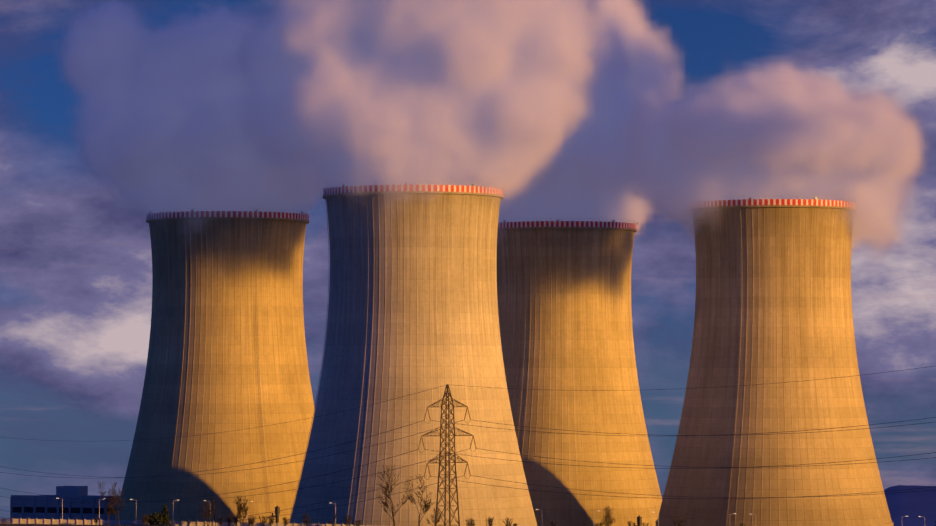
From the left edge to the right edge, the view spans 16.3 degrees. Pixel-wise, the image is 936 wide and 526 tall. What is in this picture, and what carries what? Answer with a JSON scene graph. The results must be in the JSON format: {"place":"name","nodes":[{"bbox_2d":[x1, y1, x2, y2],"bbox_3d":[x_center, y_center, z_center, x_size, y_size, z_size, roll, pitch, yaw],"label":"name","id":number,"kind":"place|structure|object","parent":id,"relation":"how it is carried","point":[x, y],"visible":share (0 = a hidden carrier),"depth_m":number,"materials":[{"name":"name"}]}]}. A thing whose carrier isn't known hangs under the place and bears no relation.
{"place":"outdoors","nodes":[
{"label":"outdoors","id":0,"kind":"place"},
{"bbox_2d":[0,523,150,525],"bbox_3d":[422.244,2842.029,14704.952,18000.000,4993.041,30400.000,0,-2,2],"label":"ground","id":1,"kind":"structure","parent":0,"point":[1,524],"depth_m":892.72,"materials":[{"name":"soil"}]},
{"bbox_2d":[10,486,119,519],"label":"plant building","id":2,"kind":"structure","parent":1,"relation":"on","point":[46,507],"depth_m":1279.94,"materials":[{"name":"grey"}]},
{"bbox_2d":[98,481,119,524],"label":"bare tree","id":3,"kind":"object","parent":1,"relation":"on","point":[110,506],"visible":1,"depth_m":984.76,"materials":[{"name":"brown plant"}]},
{"bbox_2d":[108,487,124,524],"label":"bare tree","id":4,"kind":"object","parent":1,"relation":"on","point":[117,509],"visible":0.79,"depth_m":990.99,"materials":[{"name":"brown plant"}]},
{"bbox_2d":[142,515,149,525],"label":"bush","id":5,"kind":"object","parent":1,"relation":"on","point":[146,520],"visible":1,"depth_m":989.68,"materials":[{"name":"brown plant"}]},
{"bbox_2d":[148,512,163,525],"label":"shrub","id":6,"kind":"object","parent":1,"relation":"on","point":[156,518],"visible":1,"depth_m":1002.55,"materials":[{"name":"green plant"}]},
{"bbox_2d":[161,504,170,525],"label":"conifer tree","id":7,"kind":"object","parent":1,"relation":"on","point":[165,515],"visible":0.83,"depth_m":1004.50,"materials":[{"name":"green plant"}]},
{"bbox_2d":[0,516,407,525],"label":"perimeter fence","id":8,"kind":"object","parent":1,"relation":"on","point":[56,521],"visible":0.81,"depth_m":1011.20,"materials":[{"name":"grey concrete"}]},
{"bbox_2d":[199,502,214,525],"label":"bare tree","id":9,"kind":"object","parent":1,"relation":"on","point":[209,511],"visible":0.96,"depth_m":1000.05,"materials":[{"name":"brown plant"}]},
{"bbox_2d":[208,501,217,525],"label":"bare tree","id":10,"kind":"object","parent":1,"relation":"on","point":[213,510],"visible":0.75,"depth_m":1001.32,"materials":[{"name":"brown plant"}]},
{"bbox_2d":[114,208,314,522],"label":"tower","id":11,"kind":"structure","parent":1,"relation":"on","point":[227,351],"depth_m":1204.64,"materials":[{"name":"concrete"}]},
{"bbox_2d":[227,514,232,525],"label":"bush","id":12,"kind":"object","parent":1,"relation":"on","point":[229,519],"visible":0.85,"depth_m":998.68,"materials":[{"name":"brown plant"}]},
{"bbox_2d":[230,516,237,525],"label":"bush","id":13,"kind":"object","parent":1,"relation":"on","point":[235,519],"visible":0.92,"depth_m":998.38,"materials":[{"name":"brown plant"}]},
{"bbox_2d":[234,495,248,525],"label":"bare tree","id":14,"kind":"object","parent":1,"relation":"on","point":[240,509],"visible":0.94,"depth_m":999.59,"materials":[{"name":"brown plant"}]},
{"bbox_2d":[268,515,276,525],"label":"bush","id":15,"kind":"object","parent":1,"relation":"on","point":[271,521],"visible":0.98,"depth_m":1002.08,"materials":[{"name":"brown plant"}]},
{"bbox_2d":[272,506,279,522],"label":"vent stack","id":16,"kind":"object","parent":1,"relation":"on","point":[277,510],"visible":0.79,"depth_m":1017.48,"materials":[{"name":"grey metal"}]},
{"bbox_2d":[301,513,310,525],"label":"bush","id":17,"kind":"object","parent":1,"relation":"on","point":[304,516],"visible":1,"depth_m":1001.47,"materials":[{"name":"brown plant"}]},
{"bbox_2d":[343,515,351,525],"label":"bush","id":18,"kind":"object","parent":1,"relation":"on","point":[347,521],"visible":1,"depth_m":1002.27,"materials":[{"name":"brown plant"}]},
{"bbox_2d":[353,519,361,525],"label":"bush","id":19,"kind":"object","parent":1,"relation":"on","point":[359,523],"visible":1,"depth_m":1001.99,"materials":[{"name":"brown plant"}]},
{"bbox_2d":[376,465,410,525],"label":"bare tree","id":20,"kind":"object","parent":1,"relation":"on","point":[386,503],"visible":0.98,"depth_m":898.85,"materials":[{"name":"brown plant"}]},
{"bbox_2d":[288,181,536,525],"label":"tower","id":21,"kind":"structure","parent":1,"relation":"on","point":[412,307],"depth_m":1081.12,"materials":[{"name":"concrete"}]},
{"bbox_2d":[403,474,434,525],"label":"bare tree","id":22,"kind":"object","parent":1,"relation":"on","point":[426,509],"visible":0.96,"depth_m":903.98,"materials":[{"name":"brown plant"}]},
{"bbox_2d":[426,508,442,525],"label":"bare tree","id":23,"kind":"object","parent":1,"relation":"on","point":[428,522],"visible":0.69,"depth_m":908.62,"materials":[{"name":"brown plant"}]},
{"bbox_2d":[418,384,476,525],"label":"pylon","id":24,"kind":"object","parent":1,"relation":"on","point":[448,454],"visible":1,"depth_m":849.23,"materials":[{"name":"grey metal"}]},
{"bbox_2d":[0,366,935,525],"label":"power line wires","id":25,"kind":"object","parent":24,"relation":"attached to","point":[503,459],"visible":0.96,"depth_m":823.89,"materials":[{"name":"grey metal"}]},
{"bbox_2d":[466,518,474,525],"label":"bush","id":26,"kind":"object","parent":1,"relation":"on","point":[471,523],"visible":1,"depth_m":1001.90,"materials":[{"name":"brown plant"}]},
{"bbox_2d":[485,516,493,525],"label":"bush","id":27,"kind":"object","parent":1,"relation":"on","point":[490,523],"visible":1,"depth_m":1000.79,"materials":[{"name":"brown plant"}]},
{"bbox_2d":[502,518,511,525],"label":"bush","id":28,"kind":"object","parent":1,"relation":"on","point":[507,523],"visible":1,"depth_m":1000.87,"materials":[{"name":"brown plant"}]},
{"bbox_2d":[497,218,661,525],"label":"tower","id":29,"kind":"structure","parent":1,"relation":"on","point":[565,315],"depth_m":1292.75,"materials":[{"name":"concrete"}]},
{"bbox_2d":[602,506,615,525],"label":"bare tree","id":30,"kind":"object","parent":1,"relation":"on","point":[606,516],"visible":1,"depth_m":995.97,"materials":[{"name":"brown plant"}]},
{"bbox_2d":[634,515,641,525],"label":"vent stack","id":31,"kind":"object","parent":1,"relation":"on","point":[639,520],"visible":0.92,"depth_m":1014.25,"materials":[{"name":"grey metal"}]},
{"bbox_2d":[674,518,685,525],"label":"bush","id":32,"kind":"object","parent":1,"relation":"on","point":[679,523],"visible":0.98,"depth_m":998.48,"materials":[{"name":"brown plant"}]},
{"bbox_2d":[655,196,893,525],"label":"tower","id":33,"kind":"structure","parent":1,"relation":"on","point":[773,301],"depth_m":1168.90,"materials":[{"name":"concrete"}]},
{"bbox_2d":[259,515,267,525],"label":"bush","id":34,"kind":"object","parent":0,"point":[263,522],"visible":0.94,"depth_m":1002.99,"materials":[{"name":"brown plant"}]},
{"bbox_2d":[282,517,289,525],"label":"bush","id":35,"kind":"object","parent":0,"point":[285,520],"visible":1,"depth_m":1002.68,"materials":[{"name":"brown plant"}]},
{"bbox_2d":[0,0,935,518],"label":"sky","id":36,"kind":"structure","parent":0,"point":[113,113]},
{"bbox_2d":[884,485,935,525],"bbox_3d":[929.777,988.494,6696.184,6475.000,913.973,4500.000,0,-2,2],"label":"distant hills","id":37,"kind":"structure","parent":0,"point":[910,506],"depth_m":8461.33,"materials":[{"name":"blue"}]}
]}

